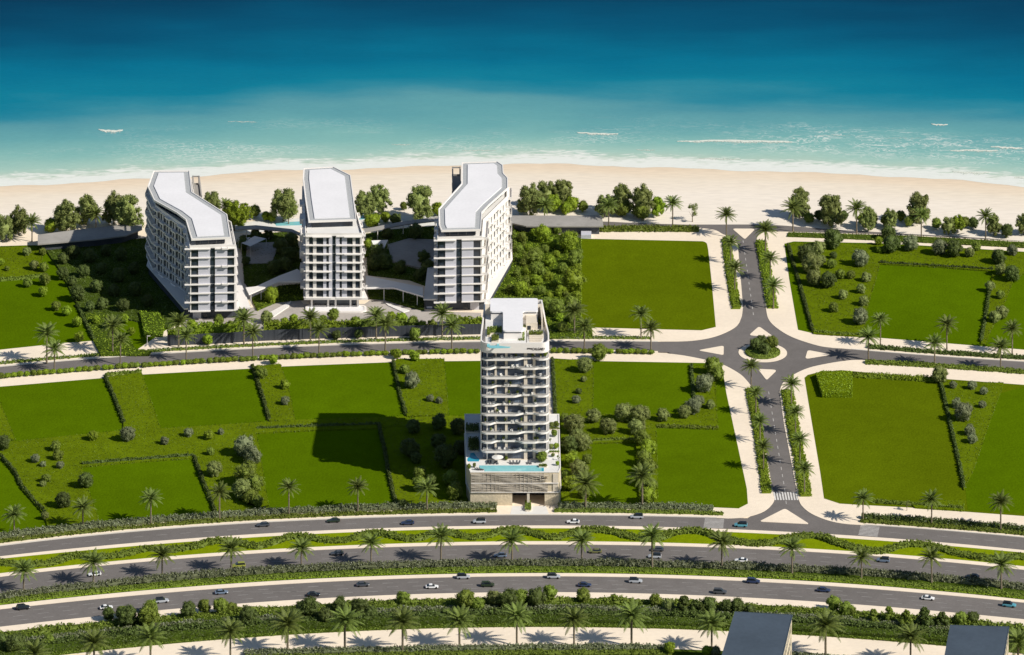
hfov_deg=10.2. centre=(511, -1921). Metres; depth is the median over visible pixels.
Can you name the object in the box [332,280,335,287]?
window
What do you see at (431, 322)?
shrub
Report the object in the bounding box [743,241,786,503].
lane markings
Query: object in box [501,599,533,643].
palm tree
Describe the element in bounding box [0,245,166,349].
lawn
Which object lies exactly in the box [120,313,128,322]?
shrub
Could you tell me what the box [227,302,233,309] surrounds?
window
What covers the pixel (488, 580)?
lane markings
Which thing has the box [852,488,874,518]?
palm tree
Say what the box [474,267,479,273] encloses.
window
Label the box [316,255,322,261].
window
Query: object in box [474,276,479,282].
window
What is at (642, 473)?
palm tree
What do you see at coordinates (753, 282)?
cross road
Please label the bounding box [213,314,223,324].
shrub
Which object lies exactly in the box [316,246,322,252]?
window
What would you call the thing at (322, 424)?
hedge
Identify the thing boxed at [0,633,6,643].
shrub
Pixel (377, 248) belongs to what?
tree
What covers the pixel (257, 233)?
shrub
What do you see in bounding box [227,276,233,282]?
window
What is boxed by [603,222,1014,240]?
beach road
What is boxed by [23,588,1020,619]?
lane markings
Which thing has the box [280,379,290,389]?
shrub
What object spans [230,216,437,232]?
pool terrace
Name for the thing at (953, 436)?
hedge
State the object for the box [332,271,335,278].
window
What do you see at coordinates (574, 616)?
palm tree
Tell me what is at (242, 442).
tree
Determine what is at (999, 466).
lawn
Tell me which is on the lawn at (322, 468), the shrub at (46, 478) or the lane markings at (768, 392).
the shrub at (46, 478)
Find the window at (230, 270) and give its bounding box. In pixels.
[227,267,233,273]
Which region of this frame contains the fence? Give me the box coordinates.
[167,324,481,345]
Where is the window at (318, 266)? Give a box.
[316,264,322,269]
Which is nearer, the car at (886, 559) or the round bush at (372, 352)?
the car at (886, 559)
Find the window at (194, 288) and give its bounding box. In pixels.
[192,285,197,291]
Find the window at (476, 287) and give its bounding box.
[474,284,479,291]
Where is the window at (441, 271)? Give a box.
[438,268,444,274]
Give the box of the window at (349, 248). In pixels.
[347,246,352,252]
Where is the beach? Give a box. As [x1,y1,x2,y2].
[0,163,1023,240]
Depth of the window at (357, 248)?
2238.00 m
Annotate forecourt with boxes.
[184,299,480,328]
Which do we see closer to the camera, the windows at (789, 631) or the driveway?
the windows at (789, 631)
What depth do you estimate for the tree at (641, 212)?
2329.28 m
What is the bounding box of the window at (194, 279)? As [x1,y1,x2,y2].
[192,277,197,283]
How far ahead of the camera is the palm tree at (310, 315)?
2205.02 m
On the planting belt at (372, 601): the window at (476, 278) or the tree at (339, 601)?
the tree at (339, 601)
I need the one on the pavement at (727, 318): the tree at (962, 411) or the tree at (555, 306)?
the tree at (555, 306)
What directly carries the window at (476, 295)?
in the apartment block at (472, 259)
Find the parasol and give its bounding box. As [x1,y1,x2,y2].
[492,455,502,461]
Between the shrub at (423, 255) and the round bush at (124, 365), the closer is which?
the round bush at (124, 365)
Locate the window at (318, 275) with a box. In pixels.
[316,273,322,278]
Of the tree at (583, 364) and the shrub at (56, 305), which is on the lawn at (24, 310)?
the shrub at (56, 305)
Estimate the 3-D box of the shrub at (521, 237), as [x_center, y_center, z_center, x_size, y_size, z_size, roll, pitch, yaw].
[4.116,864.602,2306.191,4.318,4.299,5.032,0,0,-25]
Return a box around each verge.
[0,525,1023,557]
[0,541,1023,576]
[0,573,1023,608]
[0,592,1023,631]
[67,627,1023,654]
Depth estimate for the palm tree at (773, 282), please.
2237.73 m
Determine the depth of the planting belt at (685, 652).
1939.03 m
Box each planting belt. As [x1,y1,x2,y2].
[3,598,769,632]
[599,649,722,654]
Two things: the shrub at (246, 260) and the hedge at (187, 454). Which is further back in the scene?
the shrub at (246, 260)
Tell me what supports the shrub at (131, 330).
on the lawn at (24, 310)
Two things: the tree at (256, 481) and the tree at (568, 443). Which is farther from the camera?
the tree at (568, 443)
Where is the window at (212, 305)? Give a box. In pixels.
[210,302,214,309]
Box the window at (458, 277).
[456,275,461,282]
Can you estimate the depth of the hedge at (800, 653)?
1935.39 m
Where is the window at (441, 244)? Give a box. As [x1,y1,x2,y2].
[438,241,444,247]
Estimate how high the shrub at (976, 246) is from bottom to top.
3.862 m
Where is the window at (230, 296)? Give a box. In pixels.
[227,293,233,300]
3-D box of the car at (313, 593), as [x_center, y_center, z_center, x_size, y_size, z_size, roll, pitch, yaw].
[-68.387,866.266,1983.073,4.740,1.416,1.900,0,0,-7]
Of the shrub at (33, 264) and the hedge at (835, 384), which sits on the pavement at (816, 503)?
the hedge at (835, 384)
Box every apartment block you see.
[145,170,250,317]
[299,166,367,306]
[423,161,512,309]
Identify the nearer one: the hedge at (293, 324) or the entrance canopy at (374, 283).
the hedge at (293, 324)
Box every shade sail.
[242,236,265,245]
[371,240,387,247]
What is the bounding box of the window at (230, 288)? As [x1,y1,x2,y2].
[227,285,233,291]
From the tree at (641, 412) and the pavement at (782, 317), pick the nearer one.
the tree at (641, 412)
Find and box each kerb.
[0,340,657,366]
[0,514,716,545]
[852,349,1023,361]
[864,524,1023,537]
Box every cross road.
[732,225,763,293]
[744,400,849,530]
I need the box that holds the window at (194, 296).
[192,294,197,300]
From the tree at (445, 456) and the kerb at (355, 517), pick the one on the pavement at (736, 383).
the kerb at (355, 517)
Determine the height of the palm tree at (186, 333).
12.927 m
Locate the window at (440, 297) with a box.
[438,294,444,300]
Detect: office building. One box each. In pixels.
[722,611,792,654]
[945,625,1008,654]
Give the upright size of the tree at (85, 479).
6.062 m
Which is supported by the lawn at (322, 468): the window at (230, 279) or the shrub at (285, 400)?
the shrub at (285, 400)
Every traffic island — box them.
[699,346,723,354]
[733,229,753,238]
[739,345,786,361]
[750,327,770,336]
[759,369,775,378]
[761,509,807,523]
[806,350,828,358]
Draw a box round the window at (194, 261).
[192,259,197,265]
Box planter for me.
[524,500,531,511]
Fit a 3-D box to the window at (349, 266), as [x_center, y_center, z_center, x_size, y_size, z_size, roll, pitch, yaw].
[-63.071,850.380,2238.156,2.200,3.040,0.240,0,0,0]
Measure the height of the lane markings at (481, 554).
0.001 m
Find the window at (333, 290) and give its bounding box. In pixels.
[332,289,335,296]
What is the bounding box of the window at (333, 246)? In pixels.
[332,245,335,252]
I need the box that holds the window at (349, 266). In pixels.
[347,264,352,269]
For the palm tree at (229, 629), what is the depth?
1932.63 m
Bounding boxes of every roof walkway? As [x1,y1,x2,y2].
[236,225,299,238]
[364,217,437,239]
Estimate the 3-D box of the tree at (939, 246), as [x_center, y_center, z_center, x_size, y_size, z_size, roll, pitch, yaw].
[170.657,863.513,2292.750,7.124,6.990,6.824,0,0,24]
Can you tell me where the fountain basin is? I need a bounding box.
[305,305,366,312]
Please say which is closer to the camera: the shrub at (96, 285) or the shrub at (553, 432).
the shrub at (553, 432)
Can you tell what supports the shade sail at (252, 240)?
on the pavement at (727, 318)
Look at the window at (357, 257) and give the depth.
2238.00 m
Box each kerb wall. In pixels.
[271,301,290,316]
[385,303,409,312]
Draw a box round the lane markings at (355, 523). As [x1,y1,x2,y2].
[20,520,663,548]
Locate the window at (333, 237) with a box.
[332,236,335,243]
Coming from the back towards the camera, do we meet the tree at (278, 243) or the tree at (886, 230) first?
the tree at (886, 230)
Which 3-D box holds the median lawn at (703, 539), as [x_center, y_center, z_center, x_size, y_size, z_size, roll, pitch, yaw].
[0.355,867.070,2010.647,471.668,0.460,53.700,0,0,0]
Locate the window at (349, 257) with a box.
[347,255,352,261]
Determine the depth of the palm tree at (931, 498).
2039.98 m
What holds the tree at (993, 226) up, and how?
on the beach
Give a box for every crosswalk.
[704,518,723,527]
[773,492,797,499]
[858,525,878,535]
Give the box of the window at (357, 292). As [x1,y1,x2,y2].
[355,290,359,296]
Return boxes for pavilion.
[38,223,141,249]
[511,216,603,233]
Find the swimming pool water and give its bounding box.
[275,221,301,225]
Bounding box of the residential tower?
[464,298,560,504]
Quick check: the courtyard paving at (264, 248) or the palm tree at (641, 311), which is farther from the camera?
the courtyard paving at (264, 248)
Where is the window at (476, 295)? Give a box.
[474,293,479,300]
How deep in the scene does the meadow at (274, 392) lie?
2154.47 m
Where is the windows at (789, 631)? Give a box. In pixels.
[785,631,789,654]
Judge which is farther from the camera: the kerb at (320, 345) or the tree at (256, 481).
the kerb at (320, 345)
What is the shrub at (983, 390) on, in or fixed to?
on the lawn at (887, 439)
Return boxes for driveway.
[510,506,548,513]
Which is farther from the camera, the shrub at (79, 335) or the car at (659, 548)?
the shrub at (79, 335)
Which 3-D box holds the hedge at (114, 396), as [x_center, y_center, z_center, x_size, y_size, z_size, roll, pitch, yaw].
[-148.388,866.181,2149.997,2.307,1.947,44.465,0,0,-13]
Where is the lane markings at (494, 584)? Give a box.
[13,584,1021,616]
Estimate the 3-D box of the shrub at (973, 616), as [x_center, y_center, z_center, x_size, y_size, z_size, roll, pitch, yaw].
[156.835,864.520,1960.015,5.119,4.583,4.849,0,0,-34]
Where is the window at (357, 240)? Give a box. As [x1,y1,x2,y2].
[355,238,359,243]
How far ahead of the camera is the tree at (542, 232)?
2304.76 m
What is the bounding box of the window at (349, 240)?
[347,238,352,243]
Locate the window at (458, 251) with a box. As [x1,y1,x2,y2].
[456,248,461,256]
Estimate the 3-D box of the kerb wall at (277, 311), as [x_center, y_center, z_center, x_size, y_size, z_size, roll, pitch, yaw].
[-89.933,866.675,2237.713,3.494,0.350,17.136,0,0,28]
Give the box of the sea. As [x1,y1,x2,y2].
[0,0,1023,186]
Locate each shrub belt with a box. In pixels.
[0,613,1023,654]
[6,600,1023,640]
[40,622,1022,654]
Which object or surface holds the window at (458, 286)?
in the apartment block at (472, 259)
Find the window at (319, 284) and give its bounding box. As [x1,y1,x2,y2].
[316,281,322,287]
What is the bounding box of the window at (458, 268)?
[456,266,461,273]
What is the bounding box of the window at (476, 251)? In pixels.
[474,249,479,255]
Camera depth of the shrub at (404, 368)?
2172.76 m
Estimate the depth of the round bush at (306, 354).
2189.59 m
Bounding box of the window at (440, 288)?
[438,286,444,292]
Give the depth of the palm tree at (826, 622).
1935.49 m
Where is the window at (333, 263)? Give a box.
[332,262,335,269]
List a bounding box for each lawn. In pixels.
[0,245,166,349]
[0,361,480,531]
[0,528,1023,572]
[554,358,747,507]
[581,239,715,329]
[784,241,1023,349]
[805,370,1023,515]
[965,387,1023,513]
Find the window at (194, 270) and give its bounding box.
[192,268,197,274]
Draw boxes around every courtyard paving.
[246,242,276,263]
[388,238,433,268]
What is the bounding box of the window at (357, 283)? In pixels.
[355,281,359,287]
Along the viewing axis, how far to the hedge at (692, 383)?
2166.58 m
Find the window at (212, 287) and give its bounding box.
[210,284,214,291]
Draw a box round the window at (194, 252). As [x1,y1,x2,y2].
[192,250,197,256]
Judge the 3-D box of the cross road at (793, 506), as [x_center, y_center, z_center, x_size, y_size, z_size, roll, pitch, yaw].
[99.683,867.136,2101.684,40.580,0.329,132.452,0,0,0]
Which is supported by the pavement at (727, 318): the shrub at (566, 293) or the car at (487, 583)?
the shrub at (566, 293)
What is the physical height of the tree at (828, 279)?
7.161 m
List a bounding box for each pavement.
[0,215,742,365]
[0,350,773,544]
[757,231,1023,360]
[780,360,1023,536]
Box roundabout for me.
[660,294,849,399]
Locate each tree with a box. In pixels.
[0,213,13,240]
[0,435,9,450]
[1,504,27,529]
[4,632,26,651]
[8,558,38,590]
[9,204,28,234]
[18,637,49,654]
[21,212,42,241]
[33,321,59,363]
[42,339,67,368]
[44,217,55,232]
[52,199,81,230]
[53,491,70,507]
[69,284,85,300]
[71,495,96,523]
[75,193,98,225]
[77,471,93,487]
[77,626,112,654]
[79,548,107,581]
[82,247,96,261]
[84,206,105,227]
[99,313,127,350]
[100,190,121,224]
[110,332,132,362]
[111,267,124,281]
[113,194,143,227]
[114,604,137,625]
[119,426,135,441]
[128,280,141,295]
[132,621,167,654]
[137,487,162,522]
[137,600,160,627]
[147,543,176,573]
[164,311,191,346]
[174,326,195,359]
[180,601,196,618]
[204,191,220,208]
[206,460,222,476]
[207,480,232,517]
[212,597,228,613]
[214,616,245,654]
[215,197,232,208]
[218,535,246,567]
[222,200,246,230]
[230,306,257,344]
[230,478,253,498]
[232,459,256,482]
[233,435,254,456]
[238,606,258,623]
[240,203,252,220]
[242,322,262,355]
[242,445,262,463]
[242,488,258,503]
[248,473,263,491]
[266,258,280,274]
[268,606,305,649]
[270,187,298,220]
[273,237,289,253]
[278,477,301,513]
[279,256,292,271]
[280,246,298,260]
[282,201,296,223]
[284,231,298,246]
[288,536,313,563]
[295,599,305,615]
[298,307,321,341]
[300,596,319,616]
[308,320,329,352]
[317,605,333,621]
[326,603,364,646]
[332,596,346,611]
[345,476,369,510]
[350,597,368,612]
[354,190,377,216]
[358,531,384,560]
[363,213,381,226]
[363,306,389,338]
[367,252,381,270]
[369,242,385,255]
[370,184,392,212]
[373,313,397,350]
[380,253,392,268]
[383,603,421,649]
[396,590,411,604]
[399,436,420,457]
[403,369,421,387]
[404,418,420,433]
[406,184,433,219]
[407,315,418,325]
[408,221,423,239]
[412,475,425,491]
[415,476,438,509]
[420,257,433,274]
[427,522,454,559]
[429,301,453,336]
[430,433,445,447]
[431,412,446,428]
[432,443,457,468]
[440,314,464,348]
[442,469,458,485]
[442,603,478,645]
[446,480,463,499]
[448,417,464,434]
[453,440,464,454]
[454,588,474,608]
[470,597,484,609]
[486,589,502,605]
[496,527,527,559]
[497,588,517,608]
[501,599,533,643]
[513,280,527,296]
[514,589,528,604]
[516,182,541,215]
[525,245,543,263]
[526,586,547,606]
[528,261,543,274]
[534,196,554,215]
[534,223,551,242]
[537,180,554,207]
[542,584,557,599]
[546,298,566,316]
[547,194,562,210]
[552,179,572,204]
[557,606,590,643]
[558,230,578,252]
[560,267,586,292]
[560,436,578,452]
[561,300,587,332]
[561,474,579,489]
[562,413,585,432]
[564,295,578,308]
[564,449,578,467]
[566,195,579,210]
[566,527,594,556]
[567,249,583,265]
[567,468,602,507]
[569,428,582,440]
[569,458,588,476]
[572,317,596,348]
[575,432,592,451]
[576,356,592,372]
[576,586,591,602]
[584,407,600,422]
[590,341,606,360]
[594,193,613,217]
[598,196,619,224]
[599,418,617,434]
[611,183,633,214]
[612,596,652,643]
[614,402,632,421]
[615,200,629,216]
[626,462,657,504]
[628,182,655,215]
[628,305,653,337]
[628,418,642,434]
[630,405,650,421]
[633,429,651,444]
[634,204,648,219]
[636,448,651,462]
[636,522,665,566]
[638,486,656,503]
[639,318,661,349]
[639,438,657,453]
[639,458,659,472]
[651,196,666,216]
[663,195,683,224]
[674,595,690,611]
[684,397,701,414]
[688,203,697,221]
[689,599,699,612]
[694,373,714,392]
[694,608,728,646]
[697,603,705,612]
[701,596,716,610]
[703,355,723,373]
[708,528,737,565]
[715,206,736,234]
[718,598,732,611]
[721,234,740,259]
[724,258,745,288]
[730,596,745,611]
[742,357,760,386]
[747,385,765,411]
[751,412,770,438]
[754,218,777,250]
[754,437,772,468]
[760,250,781,277]
[763,275,785,308]
[779,534,805,572]
[780,373,802,403]
[781,196,803,231]
[786,402,804,431]
[789,186,810,217]
[791,430,810,462]
[794,459,815,491]
[796,243,815,261]
[800,251,821,271]
[805,269,821,285]
[805,607,846,653]
[817,194,844,227]
[820,270,837,287]
[822,227,843,249]
[825,594,840,609]
[838,600,853,614]
[845,198,866,233]
[847,545,874,577]
[851,248,868,266]
[852,307,868,324]
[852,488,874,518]
[855,325,881,359]
[858,206,876,230]
[866,609,879,622]
[869,312,890,342]
[880,224,895,238]
[882,208,897,226]
[882,233,901,252]
[883,605,896,621]
[893,620,927,654]
[897,609,913,626]
[901,233,917,250]
[906,191,930,225]
[911,206,930,235]
[915,606,934,627]
[919,545,944,582]
[920,489,942,522]
[923,332,945,363]
[931,238,947,254]
[932,365,948,382]
[933,611,950,627]
[935,314,958,349]
[941,217,954,234]
[946,239,964,256]
[953,214,965,232]
[954,402,973,421]
[954,610,967,624]
[976,207,995,239]
[986,213,1002,235]
[986,551,1017,588]
[988,489,1013,529]
[989,335,1011,365]
[990,249,1006,263]
[1001,319,1022,353]
[1004,265,1019,281]
[1008,626,1023,654]
[1015,213,1023,234]
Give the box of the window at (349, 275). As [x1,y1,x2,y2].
[347,273,352,278]
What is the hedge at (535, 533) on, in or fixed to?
on the median lawn at (703, 539)
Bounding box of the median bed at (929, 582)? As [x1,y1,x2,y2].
[3,566,1023,604]
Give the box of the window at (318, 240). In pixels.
[316,238,322,243]
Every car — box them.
[16,603,29,610]
[88,571,101,576]
[99,604,112,609]
[155,596,168,603]
[214,589,227,594]
[232,561,245,567]
[256,521,269,526]
[307,591,320,596]
[327,517,339,522]
[330,550,343,555]
[356,581,369,586]
[401,519,413,524]
[425,583,438,588]
[456,573,469,578]
[473,517,485,523]
[481,580,494,586]
[494,552,506,557]
[547,572,559,578]
[567,518,579,523]
[578,581,590,586]
[588,548,601,553]
[629,577,641,583]
[630,513,643,518]
[648,552,661,558]
[653,546,663,551]
[713,587,726,593]
[734,521,747,527]
[735,557,747,561]
[746,577,759,583]
[817,586,830,592]
[876,556,889,562]
[921,595,934,600]
[966,573,979,578]
[1002,600,1015,607]
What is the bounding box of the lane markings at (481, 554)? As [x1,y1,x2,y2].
[2,554,1023,587]
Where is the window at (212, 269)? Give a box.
[210,266,214,273]
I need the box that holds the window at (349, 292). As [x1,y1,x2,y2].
[347,290,352,296]
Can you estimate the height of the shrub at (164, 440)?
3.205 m
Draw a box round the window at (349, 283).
[347,281,352,287]
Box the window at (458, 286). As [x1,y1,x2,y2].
[456,284,461,291]
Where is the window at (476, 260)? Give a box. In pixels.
[474,258,479,264]
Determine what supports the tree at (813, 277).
on the lawn at (915, 303)
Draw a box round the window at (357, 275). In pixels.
[355,273,359,278]
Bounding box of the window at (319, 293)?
[316,290,322,296]
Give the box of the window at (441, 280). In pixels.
[438,277,444,283]
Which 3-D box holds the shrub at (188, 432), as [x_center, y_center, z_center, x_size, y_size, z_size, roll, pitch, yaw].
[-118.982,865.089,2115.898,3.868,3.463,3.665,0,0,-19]
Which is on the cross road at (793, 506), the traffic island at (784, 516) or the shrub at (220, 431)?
the traffic island at (784, 516)
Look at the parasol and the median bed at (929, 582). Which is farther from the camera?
the parasol
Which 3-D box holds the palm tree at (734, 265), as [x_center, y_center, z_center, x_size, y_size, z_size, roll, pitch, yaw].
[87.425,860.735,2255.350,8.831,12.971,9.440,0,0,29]
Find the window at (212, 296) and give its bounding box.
[210,293,214,300]
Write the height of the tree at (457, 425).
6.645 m
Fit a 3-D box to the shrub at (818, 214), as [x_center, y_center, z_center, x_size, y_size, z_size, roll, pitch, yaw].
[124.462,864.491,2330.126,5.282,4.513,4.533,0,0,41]
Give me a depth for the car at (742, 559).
2009.89 m
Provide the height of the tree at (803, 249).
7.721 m
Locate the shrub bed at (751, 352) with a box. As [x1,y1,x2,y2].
[745,346,780,358]
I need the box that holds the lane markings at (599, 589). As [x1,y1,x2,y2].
[169,588,781,592]
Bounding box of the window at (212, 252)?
[210,248,214,256]
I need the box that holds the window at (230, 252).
[227,249,233,255]
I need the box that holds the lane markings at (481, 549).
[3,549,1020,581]
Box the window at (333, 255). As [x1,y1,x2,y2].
[332,254,335,261]
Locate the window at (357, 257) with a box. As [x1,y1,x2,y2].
[355,255,359,261]
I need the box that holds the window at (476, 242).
[474,240,479,246]
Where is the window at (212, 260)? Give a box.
[210,257,214,264]
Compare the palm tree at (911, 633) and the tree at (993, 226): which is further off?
the tree at (993, 226)
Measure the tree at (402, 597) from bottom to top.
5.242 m
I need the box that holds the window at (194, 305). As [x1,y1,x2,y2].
[192,303,197,309]
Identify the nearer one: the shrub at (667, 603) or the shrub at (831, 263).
the shrub at (667, 603)
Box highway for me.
[0,515,1023,626]
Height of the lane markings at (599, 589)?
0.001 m
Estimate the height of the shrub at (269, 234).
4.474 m
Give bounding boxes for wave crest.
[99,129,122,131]
[577,132,617,134]
[677,139,791,143]
[950,149,997,151]
[953,171,988,173]
[991,146,1018,148]
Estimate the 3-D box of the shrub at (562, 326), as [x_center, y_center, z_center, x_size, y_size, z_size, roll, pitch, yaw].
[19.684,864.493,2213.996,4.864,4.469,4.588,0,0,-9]
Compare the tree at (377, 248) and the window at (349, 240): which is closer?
the window at (349, 240)
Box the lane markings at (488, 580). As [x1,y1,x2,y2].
[8,580,991,612]
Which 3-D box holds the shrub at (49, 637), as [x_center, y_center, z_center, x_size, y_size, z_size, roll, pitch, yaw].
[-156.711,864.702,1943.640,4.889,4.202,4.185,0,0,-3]
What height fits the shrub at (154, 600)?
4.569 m
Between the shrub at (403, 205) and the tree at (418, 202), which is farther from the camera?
the shrub at (403, 205)
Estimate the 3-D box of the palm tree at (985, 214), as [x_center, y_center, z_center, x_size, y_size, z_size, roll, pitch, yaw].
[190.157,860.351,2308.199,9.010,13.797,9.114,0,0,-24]
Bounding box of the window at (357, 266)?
[355,264,359,269]
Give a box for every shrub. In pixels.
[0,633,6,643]
[22,246,31,255]
[22,277,31,286]
[28,259,38,269]
[30,453,39,462]
[38,247,45,254]
[38,287,47,296]
[39,262,48,271]
[39,272,50,284]
[39,481,45,486]
[40,461,45,466]
[40,511,48,519]
[41,473,50,482]
[41,633,54,643]
[50,439,60,450]
[51,301,60,310]
[52,449,64,460]
[56,267,68,279]
[56,461,63,468]
[57,251,68,264]
[61,305,71,314]
[65,275,77,285]
[66,245,80,257]
[72,316,81,326]
[74,331,83,342]
[75,264,89,277]
[85,301,94,311]
[87,430,97,440]
[89,279,102,292]
[91,314,100,323]
[96,297,108,308]
[101,606,114,620]
[107,283,120,296]
[114,247,127,260]
[115,298,129,311]
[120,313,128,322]
[127,327,134,334]
[145,599,157,608]
[160,437,169,444]
[183,427,193,436]
[185,319,196,326]
[196,598,211,612]
[202,334,212,343]
[203,429,213,439]
[206,447,214,454]
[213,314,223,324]
[217,428,223,434]
[226,602,237,611]
[236,235,248,250]
[241,256,250,264]
[250,203,260,216]
[250,230,261,236]
[250,494,264,506]
[255,366,267,378]
[260,310,272,322]
[261,211,268,220]
[263,230,273,238]
[263,286,278,303]
[268,212,276,221]
[268,354,277,363]
[280,317,288,321]
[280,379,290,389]
[281,396,289,404]
[288,313,297,320]
[290,608,301,616]
[319,314,326,320]
[327,308,339,319]
[332,330,340,338]
[350,315,360,326]
[354,328,363,337]
[364,238,370,247]
[364,604,377,616]
[380,211,390,222]
[381,228,392,238]
[387,311,395,319]
[390,213,401,222]
[391,348,401,358]
[394,259,406,272]
[394,312,407,320]
[397,499,406,506]
[399,364,409,373]
[400,201,407,209]
[409,327,420,339]
[409,351,419,360]
[410,451,421,463]
[412,268,425,279]
[412,465,426,478]
[417,249,430,262]
[418,320,426,324]
[426,394,433,401]
[426,474,436,484]
[427,319,436,324]
[431,201,441,214]
[435,396,442,403]
[505,284,514,292]
[513,269,520,276]
[515,244,523,252]
[517,232,527,241]
[519,258,527,265]
[520,276,530,284]
[522,267,530,274]
[525,243,532,250]
[526,288,533,294]
[530,274,541,284]
[535,285,545,294]
[536,451,547,461]
[538,267,546,275]
[539,296,551,308]
[540,244,548,252]
[543,270,554,280]
[544,254,555,265]
[546,236,557,247]
[546,291,553,297]
[550,280,557,286]
[551,429,556,435]
[552,224,561,233]
[552,250,559,257]
[554,313,563,321]
[555,284,567,296]
[556,262,568,273]
[557,321,568,332]
[559,413,566,421]
[560,201,571,213]
[561,469,570,478]
[562,290,568,296]
[566,312,576,322]
[571,394,580,403]
[572,291,581,298]
[573,263,581,270]
[575,388,581,393]
[577,200,587,211]
[577,486,589,498]
[580,376,586,381]
[582,453,591,463]
[643,480,657,490]
[649,593,661,605]
[655,408,670,421]
[661,598,674,609]
[664,641,675,653]
[677,404,691,417]
[693,394,704,406]
[701,645,712,654]
[705,399,715,408]
[711,644,720,654]
[712,367,724,379]
[744,604,756,612]
[749,337,761,348]
[757,335,765,342]
[758,343,771,354]
[765,335,778,348]
[803,212,814,222]
[812,240,825,253]
[814,210,822,220]
[817,254,826,265]
[826,258,836,268]
[828,302,838,311]
[829,251,836,258]
[834,268,844,278]
[838,289,847,298]
[842,210,848,220]
[846,270,855,278]
[848,605,856,614]
[856,283,865,293]
[858,295,868,305]
[861,272,871,281]
[874,236,883,244]
[876,246,881,252]
[881,245,887,252]
[897,209,906,221]
[903,215,914,225]
[932,217,941,227]
[949,381,957,388]
[951,397,960,407]
[962,216,968,227]
[964,247,974,256]
[964,423,975,435]
[967,380,976,389]
[967,432,977,443]
[967,611,978,621]
[968,216,978,227]
[971,242,980,250]
[978,400,986,408]
[979,387,987,394]
[984,280,995,290]
[989,311,1001,322]
[995,263,1005,274]
[995,305,1008,318]
[996,290,1005,298]
[1000,223,1012,237]
[1007,244,1018,255]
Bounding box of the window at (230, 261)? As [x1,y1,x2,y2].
[227,258,233,264]
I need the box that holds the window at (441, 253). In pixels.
[438,250,444,256]
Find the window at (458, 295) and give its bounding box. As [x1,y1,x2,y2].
[456,293,461,300]
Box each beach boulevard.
[0,341,675,372]
[842,349,1023,368]
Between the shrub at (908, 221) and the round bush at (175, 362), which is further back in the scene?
the shrub at (908, 221)
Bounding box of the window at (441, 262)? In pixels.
[438,259,444,265]
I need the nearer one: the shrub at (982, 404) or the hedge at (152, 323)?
the shrub at (982, 404)
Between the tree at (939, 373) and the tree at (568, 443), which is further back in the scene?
the tree at (939, 373)
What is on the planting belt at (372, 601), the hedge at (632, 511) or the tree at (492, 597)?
the tree at (492, 597)
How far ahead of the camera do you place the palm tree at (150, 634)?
1928.92 m
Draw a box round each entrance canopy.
[246,269,302,305]
[366,276,422,304]
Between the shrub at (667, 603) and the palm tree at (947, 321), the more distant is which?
the palm tree at (947, 321)
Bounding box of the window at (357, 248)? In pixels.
[355,246,359,252]
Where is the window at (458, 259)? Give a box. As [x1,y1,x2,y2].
[456,257,461,265]
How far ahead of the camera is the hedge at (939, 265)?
2280.56 m
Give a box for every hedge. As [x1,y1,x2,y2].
[0,273,41,281]
[0,335,649,363]
[0,453,46,511]
[0,500,497,538]
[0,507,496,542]
[0,525,1023,566]
[0,557,1023,598]
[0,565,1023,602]
[0,569,1023,604]
[0,593,1023,635]
[0,605,1023,649]
[27,622,1008,653]
[75,302,95,338]
[81,452,192,463]
[104,368,141,375]
[104,374,125,423]
[167,320,252,334]
[193,454,217,511]
[243,641,664,654]
[250,363,270,419]
[257,421,376,428]
[262,319,356,329]
[359,317,408,326]
[376,422,397,502]
[391,359,407,414]
[455,314,481,323]
[512,224,520,280]
[521,230,529,287]
[548,328,589,331]
[550,356,556,413]
[554,507,723,515]
[557,501,713,510]
[592,436,633,440]
[599,224,698,232]
[657,423,718,429]
[689,363,695,395]
[721,236,741,308]
[745,386,771,493]
[755,239,778,308]
[780,389,811,496]
[787,242,814,331]
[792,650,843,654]
[814,329,862,334]
[853,371,936,381]
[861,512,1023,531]
[865,359,1023,373]
[867,343,1023,359]
[873,498,962,508]
[879,260,993,269]
[939,381,965,487]
[979,289,990,341]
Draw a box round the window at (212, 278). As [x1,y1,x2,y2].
[210,275,214,282]
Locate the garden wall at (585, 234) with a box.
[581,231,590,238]
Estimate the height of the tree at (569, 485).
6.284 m
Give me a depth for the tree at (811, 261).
2272.00 m
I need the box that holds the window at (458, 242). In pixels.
[456,240,461,247]
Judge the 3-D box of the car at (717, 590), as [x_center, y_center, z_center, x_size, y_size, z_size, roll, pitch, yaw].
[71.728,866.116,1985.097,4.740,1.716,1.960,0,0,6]
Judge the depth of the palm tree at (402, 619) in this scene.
1939.09 m
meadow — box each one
[0,246,42,277]
[0,372,409,527]
[0,401,15,440]
[46,238,185,328]
[85,312,150,355]
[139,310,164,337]
[241,232,301,286]
[252,283,303,310]
[254,363,294,420]
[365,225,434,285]
[367,289,424,310]
[382,415,467,503]
[395,358,448,417]
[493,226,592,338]
[552,358,718,502]
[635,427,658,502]
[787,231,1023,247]
[788,242,1023,344]
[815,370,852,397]
[912,499,964,511]
[939,381,1003,489]
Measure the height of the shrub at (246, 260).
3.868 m
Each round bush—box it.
[10,372,16,376]
[17,371,23,376]
[30,370,36,374]
[42,369,49,373]
[101,364,107,369]
[114,363,121,368]
[121,362,128,367]
[140,362,148,367]
[159,361,166,365]
[172,360,179,364]
[192,358,199,363]
[206,357,212,362]
[213,356,219,361]
[220,356,225,361]
[231,356,238,360]
[290,353,297,357]
[303,352,309,357]
[316,352,324,357]
[342,350,350,356]
[369,350,375,354]
[453,348,459,353]
[460,348,466,352]
[563,347,570,352]
[575,347,581,352]
[628,348,635,353]
[641,348,647,353]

